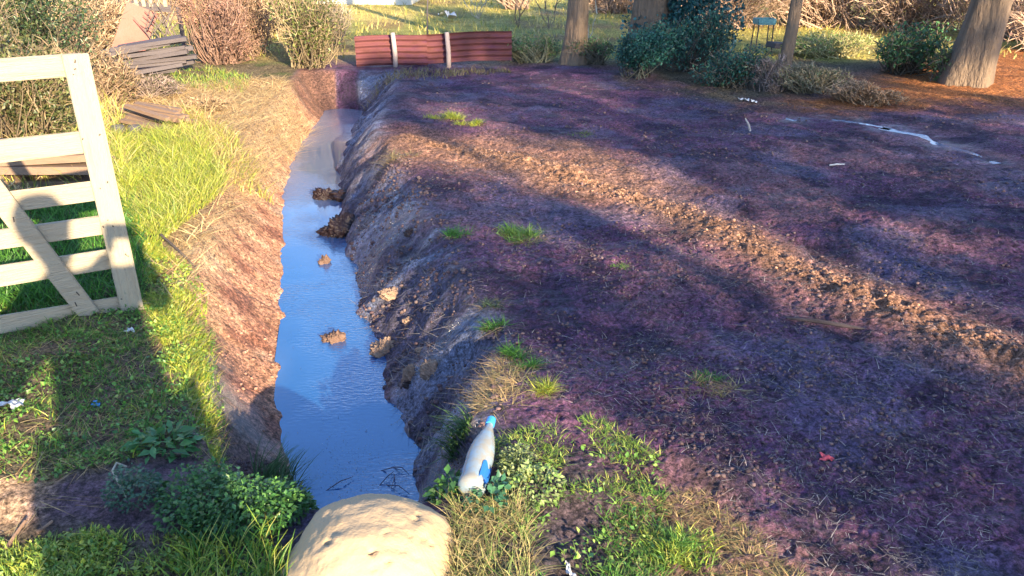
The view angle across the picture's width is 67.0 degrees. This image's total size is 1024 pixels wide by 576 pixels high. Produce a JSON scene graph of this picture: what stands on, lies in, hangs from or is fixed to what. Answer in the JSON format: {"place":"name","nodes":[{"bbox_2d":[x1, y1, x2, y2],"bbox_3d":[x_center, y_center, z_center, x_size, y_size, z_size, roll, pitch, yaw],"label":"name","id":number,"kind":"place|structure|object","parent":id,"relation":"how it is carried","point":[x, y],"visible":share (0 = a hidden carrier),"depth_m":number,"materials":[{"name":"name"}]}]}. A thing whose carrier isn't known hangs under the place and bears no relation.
{"place":"outdoors","nodes":[
{"label":"outdoors","id":0,"kind":"place"},
{"bbox_2d":[274,109,420,509],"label":"ditch water","id":1,"kind":"structure","parent":0,"point":[315,298],"depth_m":4.01,"materials":[{"name":"liquid"}]},
{"bbox_2d":[317,254,330,264],"bbox_3d":[-1.273,-0.179,5.249,0.094,0.106,0.102,0,24,0],"label":"mud clod","id":2,"kind":"object","parent":1,"relation":"on","point":[325,259],"visible":0.78,"depth_m":5.22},
{"bbox_2d":[319,329,345,343],"bbox_3d":[-0.978,0.289,4.260,0.151,0.126,0.134,-16,29,-30],"label":"mud clod","id":3,"kind":"object","parent":1,"relation":"in","point":[335,336],"visible":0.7,"depth_m":4.23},
{"bbox_2d":[316,212,354,237],"bbox_3d":[-1.290,-0.421,5.768,0.277,0.282,0.282,16,29,31],"label":"mud clod","id":4,"kind":"object","parent":1,"relation":"in","point":[337,225],"visible":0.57,"depth_m":5.69,"materials":[{"name":"soil"}]},
{"bbox_2d":[326,467,409,493],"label":"sunken twigs","id":5,"kind":"object","parent":1,"relation":"in","point":[382,481],"visible":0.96,"depth_m":3.13,"materials":[{"name":"wood"}]},
{"bbox_2d":[0,65,727,575],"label":"grass","id":6,"kind":"structure","parent":0,"point":[152,209],"depth_m":3.16,"materials":[{"name":"plant"}]},
{"bbox_2d":[0,0,1023,575],"bbox_3d":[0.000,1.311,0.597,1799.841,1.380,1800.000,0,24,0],"label":"ground","id":7,"kind":"structure","parent":0,"point":[396,114],"depth_m":3.90,"materials":[{"name":"soil"}]},
{"bbox_2d":[0,398,24,408],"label":"crumpled paper","id":8,"kind":"object","parent":7,"relation":"on","point":[14,403],"visible":0.99,"depth_m":2.81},
{"bbox_2d":[3,520,25,550],"bbox_3d":[-1.429,0.712,2.225,0.012,0.030,0.097,3,25,6],"label":"dry stick","id":9,"kind":"object","parent":7,"relation":"on","point":[8,544],"visible":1,"depth_m":2.22,"materials":[{"name":"wood"}]},
{"bbox_2d":[0,175,37,190],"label":"brush","id":10,"kind":"object","parent":7,"relation":"on","point":[5,184],"visible":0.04,"depth_m":4.80,"materials":[{"name":"brown plant"}]},
{"bbox_2d":[0,0,42,56],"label":"bush","id":11,"kind":"object","parent":7,"relation":"on","point":[3,19],"visible":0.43,"depth_m":7.23,"materials":[{"name":"green plant"}]},
{"bbox_2d":[0,0,97,137],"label":"bush","id":12,"kind":"object","parent":7,"relation":"on","point":[25,106],"visible":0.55,"depth_m":5.95,"materials":[{"name":"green plant"}]},
{"bbox_2d":[0,248,99,310],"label":"long grass","id":13,"kind":"structure","parent":7,"relation":"on","point":[29,293],"depth_m":3.62,"materials":[{"name":"plant"}]},
{"bbox_2d":[0,138,118,187],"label":"plank pile","id":14,"kind":"object","parent":7,"relation":"on","point":[72,165],"visible":0.28,"depth_m":5.17,"materials":[{"name":"wood"}]},
{"bbox_2d":[0,0,127,94],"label":"bush","id":15,"kind":"object","parent":7,"relation":"on","point":[32,14],"visible":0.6,"depth_m":7.77,"materials":[{"name":"green plant"}]},
{"bbox_2d":[27,534,110,575],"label":"leafy weed","id":16,"kind":"object","parent":7,"relation":"on","point":[82,551],"visible":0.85,"depth_m":2.11,"materials":[{"name":"green plant"}]},
{"bbox_2d":[0,53,143,333],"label":"wooden gate","id":17,"kind":"structure","parent":7,"relation":"on","point":[88,138],"depth_m":3.28,"materials":[{"name":"wood"}]},
{"bbox_2d":[39,41,147,108],"bbox_3d":[-4.154,-2.108,7.711,0.676,0.743,0.877,22,32,39],"label":"brush","id":18,"kind":"object","parent":7,"relation":"on","point":[107,84],"visible":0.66,"depth_m":7.72,"materials":[{"name":"brown plant"}]},
{"bbox_2d":[49,0,138,59],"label":"brush","id":19,"kind":"object","parent":7,"relation":"on","point":[107,27],"visible":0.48,"depth_m":10.73,"materials":[{"name":"beige plant"}]},
{"bbox_2d":[111,124,125,137],"bbox_3d":[-3.362,-1.340,6.605,0.110,0.100,0.096,0,24,0],"label":"grey block","id":20,"kind":"object","parent":7,"relation":"on","point":[117,126],"depth_m":6.57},
{"bbox_2d":[111,462,126,497],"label":"bent twig","id":21,"kind":"object","parent":7,"relation":"on","point":[114,466],"visible":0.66,"depth_m":2.42,"materials":[{"name":"wood"}]},
{"bbox_2d":[100,457,167,513],"bbox_3d":[-1.148,0.590,2.338,0.183,0.150,0.174,-16,29,-31],"label":"leafy weed","id":22,"kind":"object","parent":7,"relation":"on","point":[138,478],"visible":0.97,"depth_m":2.33,"materials":[{"name":"green plant"}]},
{"bbox_2d":[127,124,141,137],"bbox_3d":[-3.224,-1.342,6.613,0.110,0.100,0.096,0,24,0],"label":"grey block","id":23,"kind":"object","parent":7,"relation":"on","point":[136,126],"depth_m":6.58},
{"bbox_2d":[112,2,157,50],"bbox_3d":[-5.049,-3.395,10.309,0.646,0.791,0.238,-3,25,-7],"label":"leaning sheet","id":24,"kind":"object","parent":7,"relation":"on","point":[130,30],"visible":0.64,"depth_m":10.30,"materials":[{"name":"metal"}]},
{"bbox_2d":[95,72,187,99],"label":"bush","id":25,"kind":"object","parent":7,"relation":"on","point":[156,85],"visible":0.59,"depth_m":8.16,"materials":[{"name":"beige plant"}]},
{"bbox_2d":[102,0,186,45],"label":"picket panel","id":26,"kind":"object","parent":7,"relation":"on","point":[164,6],"visible":0.39,"depth_m":11.63,"materials":[{"name":"wood"}]},
{"bbox_2d":[100,34,197,74],"bbox_3d":[-4.496,-2.852,9.578,1.134,0.529,0.407,-6,25,-13],"label":"timber stack","id":27,"kind":"object","parent":7,"relation":"on","point":[164,60],"visible":0.66,"depth_m":9.51,"materials":[{"name":"wood"}]},
{"bbox_2d":[119,101,197,131],"bbox_3d":[-3.254,-1.548,6.973,0.797,0.215,0.379,10,27,22],"label":"board heap","id":28,"kind":"object","parent":7,"relation":"on","point":[151,112],"visible":0.85,"depth_m":6.93,"materials":[{"name":"wood"}]},
{"bbox_2d":[133,0,185,48],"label":"stick heap","id":29,"kind":"object","parent":7,"relation":"on","point":[164,22],"visible":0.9,"depth_m":10.23,"materials":[{"name":"brown plant"}]},
{"bbox_2d":[120,419,203,464],"bbox_3d":[-1.182,0.509,2.621,0.254,0.123,0.244,0,24,0],"label":"dock plant","id":30,"kind":"object","parent":7,"relation":"on","point":[186,430],"visible":0.98,"depth_m":2.60,"materials":[{"name":"green plant"}]},
{"bbox_2d":[135,122,195,152],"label":"long grass","id":31,"kind":"structure","parent":7,"relation":"on","point":[154,139],"depth_m":6.20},
{"bbox_2d":[146,0,196,20],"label":"brush","id":32,"kind":"object","parent":7,"relation":"on","point":[166,13],"visible":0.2,"depth_m":15.64,"materials":[{"name":"beige plant"}]},
{"bbox_2d":[122,88,222,119],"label":"long grass","id":33,"kind":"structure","parent":7,"relation":"on","point":[190,104],"depth_m":7.21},
{"bbox_2d":[160,234,198,269],"bbox_3d":[-1.812,-0.194,4.185,0.376,0.118,0.033,20,31,37],"label":"dark stick","id":34,"kind":"object","parent":7,"relation":"on","point":[172,245],"visible":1,"depth_m":4.16,"materials":[{"name":"wood"}]},
{"bbox_2d":[149,461,256,539],"bbox_3d":[-0.933,0.640,2.354,0.318,0.175,0.332,0,24,0],"label":"leafy weed","id":35,"kind":"object","parent":7,"relation":"on","point":[170,502],"visible":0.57,"depth_m":2.31,"materials":[{"name":"green plant"}]},
{"bbox_2d":[180,92,229,111],"bbox_3d":[-2.991,-1.798,7.583,0.493,0.207,0.390,0,24,0],"label":"brush","id":36,"kind":"object","parent":7,"relation":"on","point":[204,103],"visible":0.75,"depth_m":7.54,"materials":[{"name":"beige plant"}]},
{"bbox_2d":[168,0,263,65],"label":"brush","id":37,"kind":"object","parent":7,"relation":"on","point":[219,43],"visible":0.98,"depth_m":10.25,"materials":[{"name":"brown plant"}]},
{"bbox_2d":[187,0,285,55],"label":"brush","id":38,"kind":"object","parent":7,"relation":"on","point":[251,7],"visible":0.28,"depth_m":11.16,"materials":[{"name":"brown plant"}]},
{"bbox_2d":[177,455,316,547],"bbox_3d":[-0.808,0.638,2.353,0.421,0.232,0.352,0,24,0],"label":"leafy weed","id":39,"kind":"object","parent":7,"relation":"on","point":[288,490],"visible":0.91,"depth_m":2.29,"materials":[{"name":"green plant"}]},
{"bbox_2d":[249,0,304,36],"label":"bush","id":40,"kind":"object","parent":7,"relation":"on","point":[272,26],"visible":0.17,"depth_m":13.26,"materials":[{"name":"brown plant"}]},
{"bbox_2d":[247,433,319,488],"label":"long grass","id":41,"kind":"structure","parent":7,"relation":"on","point":[275,465],"depth_m":3.07,"materials":[{"name":"plant"}]},
{"bbox_2d":[255,483,319,512],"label":"leafy weed","id":42,"kind":"object","parent":7,"relation":"on","point":[266,504],"visible":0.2,"depth_m":2.37,"materials":[{"name":"green plant"}]},
{"bbox_2d":[259,0,352,69],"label":"bush","id":43,"kind":"object","parent":7,"relation":"on","point":[311,38],"visible":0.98,"depth_m":10.02,"materials":[{"name":"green plant"}]},
{"bbox_2d":[289,0,354,45],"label":"brush","id":44,"kind":"object","parent":7,"relation":"on","point":[343,11],"visible":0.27,"depth_m":12.15,"materials":[{"name":"beige plant"}]},
{"bbox_2d":[312,187,331,199],"bbox_3d":[-1.598,-0.765,6.558,0.214,0.189,0.196,0,24,0],"label":"mud clod","id":45,"kind":"object","parent":7,"relation":"on","point":[320,194],"visible":0.58,"depth_m":6.50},
{"bbox_2d":[0,238,668,575],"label":"clover","id":46,"kind":"object","parent":7,"relation":"on","point":[115,543],"visible":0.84,"depth_m":2.72,"materials":[{"name":"green plant"}]},
{"bbox_2d":[328,188,345,201],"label":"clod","id":47,"kind":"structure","parent":7,"relation":"on","point":[338,195],"depth_m":6.47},
{"bbox_2d":[255,0,419,4],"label":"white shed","id":48,"kind":"structure","parent":7,"relation":"on","point":[390,2],"depth_m":18.89,"materials":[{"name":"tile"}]},
{"bbox_2d":[280,493,454,575],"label":"boulder","id":49,"kind":"object","parent":7,"relation":"on","point":[370,534],"visible":0.89,"depth_m":2.06,"materials":[{"name":"stone"}]},
{"bbox_2d":[369,335,394,357],"bbox_3d":[-0.677,0.344,4.128,0.187,0.170,0.152,0,24,0],"label":"soil chunk","id":50,"kind":"object","parent":7,"relation":"on","point":[383,344],"visible":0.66,"depth_m":4.09,"materials":[{"name":"soil"}]},
{"bbox_2d":[377,286,398,301],"bbox_3d":[-0.693,0.036,4.384,0.150,0.084,0.101,0,24,0],"label":"soil chunk","id":51,"kind":"object","parent":7,"relation":"on","point":[386,293],"visible":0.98,"depth_m":4.37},
{"bbox_2d":[362,146,428,190],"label":"grass tuft","id":52,"kind":"object","parent":7,"relation":"on","point":[392,157],"visible":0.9,"depth_m":5.95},
{"bbox_2d":[0,72,809,575],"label":"dry grass","id":53,"kind":"structure","parent":7,"relation":"on","point":[488,522],"depth_m":2.37,"materials":[{"name":"plant"}]},
{"bbox_2d":[401,363,414,382],"bbox_3d":[-0.486,0.415,3.678,0.085,0.115,0.089,-17,30,-33],"label":"soil chunk","id":54,"kind":"object","parent":7,"relation":"on","point":[407,374],"visible":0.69,"depth_m":3.65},
{"bbox_2d":[418,358,437,379],"bbox_3d":[-0.383,0.375,3.573,0.098,0.099,0.093,0,24,0],"label":"soil chunk","id":55,"kind":"object","parent":7,"relation":"on","point":[428,367],"visible":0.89,"depth_m":3.55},
{"bbox_2d":[354,31,511,67],"bbox_3d":[-1.042,-3.134,10.343,2.084,0.566,0.139,-1,25,-3],"label":"corrugated fence","id":56,"kind":"object","parent":7,"relation":"on","point":[447,48],"visible":1,"depth_m":10.33,"materials":[{"name":"metal"}]},
{"bbox_2d":[362,65,512,110],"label":"grass","id":57,"kind":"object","parent":7,"relation":"on","point":[438,71],"visible":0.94,"depth_m":9.75,"materials":[{"name":"plant"}]},
{"bbox_2d":[422,464,460,505],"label":"leafy weed","id":58,"kind":"object","parent":7,"relation":"on","point":[430,494],"visible":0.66,"depth_m":2.40,"materials":[{"name":"green plant"}]},
{"bbox_2d":[423,109,466,121],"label":"grass tuft","id":59,"kind":"object","parent":7,"relation":"on","point":[449,115],"visible":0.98,"depth_m":7.33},
{"bbox_2d":[419,402,472,471],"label":"long grass","id":60,"kind":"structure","parent":7,"relation":"on","point":[462,427],"depth_m":2.77,"materials":[{"name":"plant"}]},
{"bbox_2d":[438,10,456,18],"bbox_3d":[-1.254,-5.508,15.593,0.335,0.158,0.469,1,20,-35],"label":"white sack","id":61,"kind":"object","parent":7,"relation":"on","point":[451,15],"visible":1,"depth_m":15.57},
{"bbox_2d":[425,223,480,240],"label":"grass tuft","id":62,"kind":"object","parent":7,"relation":"on","point":[453,233],"visible":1,"depth_m":4.46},
{"bbox_2d":[453,118,487,126],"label":"grass tuft","id":63,"kind":"object","parent":7,"relation":"on","point":[471,123],"visible":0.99,"depth_m":7.17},
{"bbox_2d":[463,0,486,18],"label":"bare sapling","id":64,"kind":"object","parent":7,"relation":"on","point":[478,16],"visible":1,"depth_m":16.00,"materials":[{"name":"grey plant"}]},
{"bbox_2d":[457,416,495,498],"bbox_3d":[-0.098,0.531,2.489,0.091,0.089,0.337,4,31,9],"label":"plastic bottle","id":65,"kind":"object","parent":7,"relation":"on","point":[477,465],"visible":0.94,"depth_m":2.41,"materials":[{"name":"plastic"}]},
{"bbox_2d":[460,470,515,518],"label":"leafy weed","id":66,"kind":"object","parent":7,"relation":"on","point":[491,488],"visible":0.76,"depth_m":2.33,"materials":[{"name":"green plant"}]},
{"bbox_2d":[466,293,513,315],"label":"grass tuft","id":67,"kind":"object","parent":7,"relation":"on","point":[485,303],"visible":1,"depth_m":3.64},
{"bbox_2d":[470,312,517,342],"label":"grass tuft","id":68,"kind":"object","parent":7,"relation":"on","point":[490,325],"visible":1,"depth_m":3.47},
{"bbox_2d":[497,0,530,9],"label":"brush","id":69,"kind":"object","parent":7,"relation":"on","point":[510,4],"visible":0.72,"depth_m":17.75,"materials":[{"name":"beige plant"}]},
{"bbox_2d":[5,0,1023,59],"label":"meadow grass","id":70,"kind":"structure","parent":7,"relation":"on","point":[512,20],"depth_m":14.62,"materials":[{"name":"plant"}]},
{"bbox_2d":[496,443,538,477],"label":"trailing weed","id":71,"kind":"object","parent":7,"relation":"on","point":[519,451],"visible":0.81,"depth_m":2.49,"materials":[{"name":"green plant"}]},
{"bbox_2d":[490,336,551,368],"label":"grass tuft","id":72,"kind":"object","parent":7,"relation":"on","point":[515,352],"visible":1,"depth_m":3.20,"materials":[{"name":"plant"}]},
{"bbox_2d":[514,0,528,26],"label":"bare sapling","id":73,"kind":"object","parent":7,"relation":"on","point":[520,14],"visible":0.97,"depth_m":14.76,"materials":[{"name":"brown plant"}]},
{"bbox_2d":[487,219,556,249],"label":"grass tuft","id":74,"kind":"object","parent":7,"relation":"on","point":[527,232],"visible":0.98,"depth_m":4.50,"materials":[{"name":"plant"}]},
{"bbox_2d":[508,353,553,378],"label":"grass tuft","id":75,"kind":"object","parent":7,"relation":"on","point":[535,362],"visible":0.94,"depth_m":3.11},
{"bbox_2d":[507,27,561,63],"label":"shrub","id":76,"kind":"object","parent":7,"relation":"on","point":[540,54],"visible":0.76,"depth_m":10.66,"materials":[{"name":"green plant"}]},
{"bbox_2d":[504,459,566,508],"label":"trailing weed","id":77,"kind":"object","parent":7,"relation":"on","point":[524,477],"visible":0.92,"depth_m":2.37,"materials":[{"name":"green plant"}]},
{"bbox_2d":[518,373,567,399],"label":"grass tuft","id":78,"kind":"object","parent":7,"relation":"on","point":[546,388],"visible":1,"depth_m":2.92,"materials":[{"name":"plant"}]},
{"bbox_2d":[535,0,559,28],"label":"bare sapling","id":79,"kind":"object","parent":7,"relation":"on","point":[548,25],"visible":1,"depth_m":14.52,"materials":[{"name":"grey plant"}]},
{"bbox_2d":[565,561,575,575],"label":"pale scrap","id":80,"kind":"object","parent":7,"relation":"on","point":[568,569],"visible":0.95,"depth_m":2.10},
{"bbox_2d":[558,0,588,65],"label":"tree","id":81,"kind":"object","parent":7,"relation":"on","point":[576,27],"visible":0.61,"depth_m":10.34,"materials":[{"name":"brown plant"}]},
{"bbox_2d":[566,29,617,64],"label":"shrub","id":82,"kind":"object","parent":7,"relation":"on","point":[596,53],"visible":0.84,"depth_m":10.45,"materials":[{"name":"green plant"}]},
{"bbox_2d":[589,0,633,13],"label":"brush","id":83,"kind":"object","parent":7,"relation":"on","point":[615,6],"visible":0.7,"depth_m":16.93,"materials":[{"name":"brown plant"}]},
{"bbox_2d":[608,21,687,79],"bbox_3d":[1.725,-2.877,9.377,0.991,0.700,0.898,-15,28,-30],"label":"shrub","id":84,"kind":"object","parent":7,"relation":"on","point":[653,45],"visible":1,"depth_m":9.31,"materials":[{"name":"green plant"}]},
{"bbox_2d":[627,0,673,63],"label":"tree","id":85,"kind":"object","parent":7,"relation":"on","point":[649,9],"visible":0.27,"depth_m":10.55,"materials":[{"name":"brown plant"}]},
{"bbox_2d":[620,0,746,65],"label":"ivy","id":86,"kind":"object","parent":85,"relation":"attached to","point":[690,7],"visible":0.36,"depth_m":10.51,"materials":[{"name":"green plant"}]},
{"bbox_2d":[642,520,712,562],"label":"grass tuft","id":87,"kind":"object","parent":7,"relation":"on","point":[683,541],"visible":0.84,"depth_m":2.21,"materials":[{"name":"plant"}]},
{"bbox_2d":[344,77,1023,575],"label":"straw bits","id":88,"kind":"object","parent":7,"relation":"on","point":[938,521],"visible":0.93,"depth_m":3.21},
{"bbox_2d":[654,0,743,72],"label":"shrub","id":89,"kind":"object","parent":7,"relation":"on","point":[705,38],"visible":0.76,"depth_m":9.68,"materials":[{"name":"green plant"}]},
{"bbox_2d":[686,367,730,386],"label":"grass tuft","id":90,"kind":"object","parent":7,"relation":"on","point":[718,377],"visible":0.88,"depth_m":3.08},
{"bbox_2d":[668,370,770,401],"bbox_3d":[0.769,0.373,3.014,0.428,0.066,0.313,0,24,0],"label":"grass tuft","id":91,"kind":"object","parent":7,"relation":"on","point":[709,386],"visible":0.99,"depth_m":3.00,"materials":[{"name":"plant"}]},
{"bbox_2d":[688,43,773,88],"bbox_3d":[2.525,-2.562,8.921,0.988,0.526,0.653,0,24,0],"label":"shrub","id":92,"kind":"object","parent":7,"relation":"on","point":[730,74],"visible":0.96,"depth_m":8.84,"materials":[{"name":"green plant"}]},
{"bbox_2d":[677,0,825,28],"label":"brush","id":93,"kind":"object","parent":7,"relation":"on","point":[750,6],"visible":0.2,"depth_m":14.39,"materials":[{"name":"brown plant"}]},
{"bbox_2d":[750,17,775,52],"bbox_3d":[3.720,-3.739,11.483,0.272,0.510,0.232,-2,25,-5],"label":"feeding tray","id":94,"kind":"object","parent":7,"relation":"on","point":[759,21],"visible":0.86,"depth_m":11.37,"materials":[{"name":"teal paint"}]},
{"bbox_2d":[750,48,791,93],"bbox_3d":[2.894,-2.416,8.690,0.574,0.536,0.400,0,24,0],"label":"brush","id":95,"kind":"object","parent":7,"relation":"on","point":[767,83],"visible":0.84,"depth_m":8.69,"materials":[{"name":"grey plant"}]},
{"bbox_2d":[765,41,805,48],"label":"grey slab","id":96,"kind":"structure","parent":7,"relation":"on","point":[774,44],"depth_m":11.33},
{"bbox_2d":[777,0,802,67],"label":"tree","id":97,"kind":"object","parent":7,"relation":"on","point":[791,29],"visible":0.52,"depth_m":9.25,"materials":[{"name":"brown plant"}]},
{"bbox_2d":[748,0,876,29],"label":"brush","id":98,"kind":"object","parent":7,"relation":"on","point":[828,15],"visible":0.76,"depth_m":14.64,"materials":[{"name":"beige plant"}]},
{"bbox_2d":[772,59,855,93],"bbox_3d":[3.333,-2.345,8.711,1.048,0.498,0.569,-14,28,-28],"label":"brush","id":99,"kind":"object","parent":7,"relation":"on","point":[805,79],"visible":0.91,"depth_m":8.62,"materials":[{"name":"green plant"}]},
{"bbox_2d":[787,317,864,329],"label":"dark branch","id":100,"kind":"object","parent":7,"relation":"on","point":[826,322],"visible":1,"depth_m":3.53,"materials":[{"name":"brown plant"}]},
{"bbox_2d":[779,28,877,58],"bbox_3d":[4.607,-3.522,11.290,1.508,0.534,1.028,0,24,0],"label":"brush","id":101,"kind":"object","parent":7,"relation":"on","point":[833,47],"visible":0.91,"depth_m":11.14,"materials":[{"name":"green plant"}]},
{"bbox_2d":[832,119,892,129],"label":"puddle water","id":102,"kind":"structure","parent":7,"relation":"on","point":[886,128],"depth_m":7.28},
{"bbox_2d":[823,78,909,106],"bbox_3d":[3.713,-2.014,8.121,0.839,0.374,0.580,9,26,19],"label":"brush","id":103,"kind":"object","parent":7,"relation":"on","point":[858,92],"visible":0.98,"depth_m":8.04,"materials":[{"name":"brown plant"}]},
{"bbox_2d":[774,52,1023,111],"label":"needle litter","id":104,"kind":"object","parent":7,"relation":"on","point":[930,89],"visible":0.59,"depth_m":8.62,"materials":[{"name":"plant"}]},
{"bbox_2d":[836,0,967,32],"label":"brush","id":105,"kind":"object","parent":7,"relation":"on","point":[890,14],"visible":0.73,"depth_m":14.00,"materials":[{"name":"brown plant"}]},
{"bbox_2d":[868,17,955,75],"bbox_3d":[5.112,-3.032,9.786,1.112,0.762,1.200,11,27,23],"label":"shrub","id":106,"kind":"object","parent":7,"relation":"on","point":[909,54],"visible":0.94,"depth_m":9.66,"materials":[{"name":"green plant"}]},
{"bbox_2d":[881,127,1001,163],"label":"puddle water","id":107,"kind":"structure","parent":7,"relation":"on","point":[924,136],"depth_m":6.62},
{"bbox_2d":[926,40,956,81],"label":"shrub","id":108,"kind":"object","parent":7,"relation":"on","point":[944,54],"visible":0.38,"depth_m":9.26,"materials":[{"name":"green plant"}]},
{"bbox_2d":[935,0,1012,87],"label":"tree","id":109,"kind":"object","parent":7,"relation":"on","point":[976,47],"visible":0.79,"depth_m":8.92,"materials":[{"name":"brown plant"}]},
{"bbox_2d":[926,0,1023,41],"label":"brush","id":110,"kind":"object","parent":7,"relation":"on","point":[960,15],"visible":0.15,"depth_m":12.96,"materials":[{"name":"brown plant"}]},
{"bbox_2d":[1003,0,1023,51],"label":"brush","id":111,"kind":"object","parent":7,"relation":"on","point":[1019,19],"visible":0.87,"depth_m":11.63,"materials":[{"name":"brown plant"}]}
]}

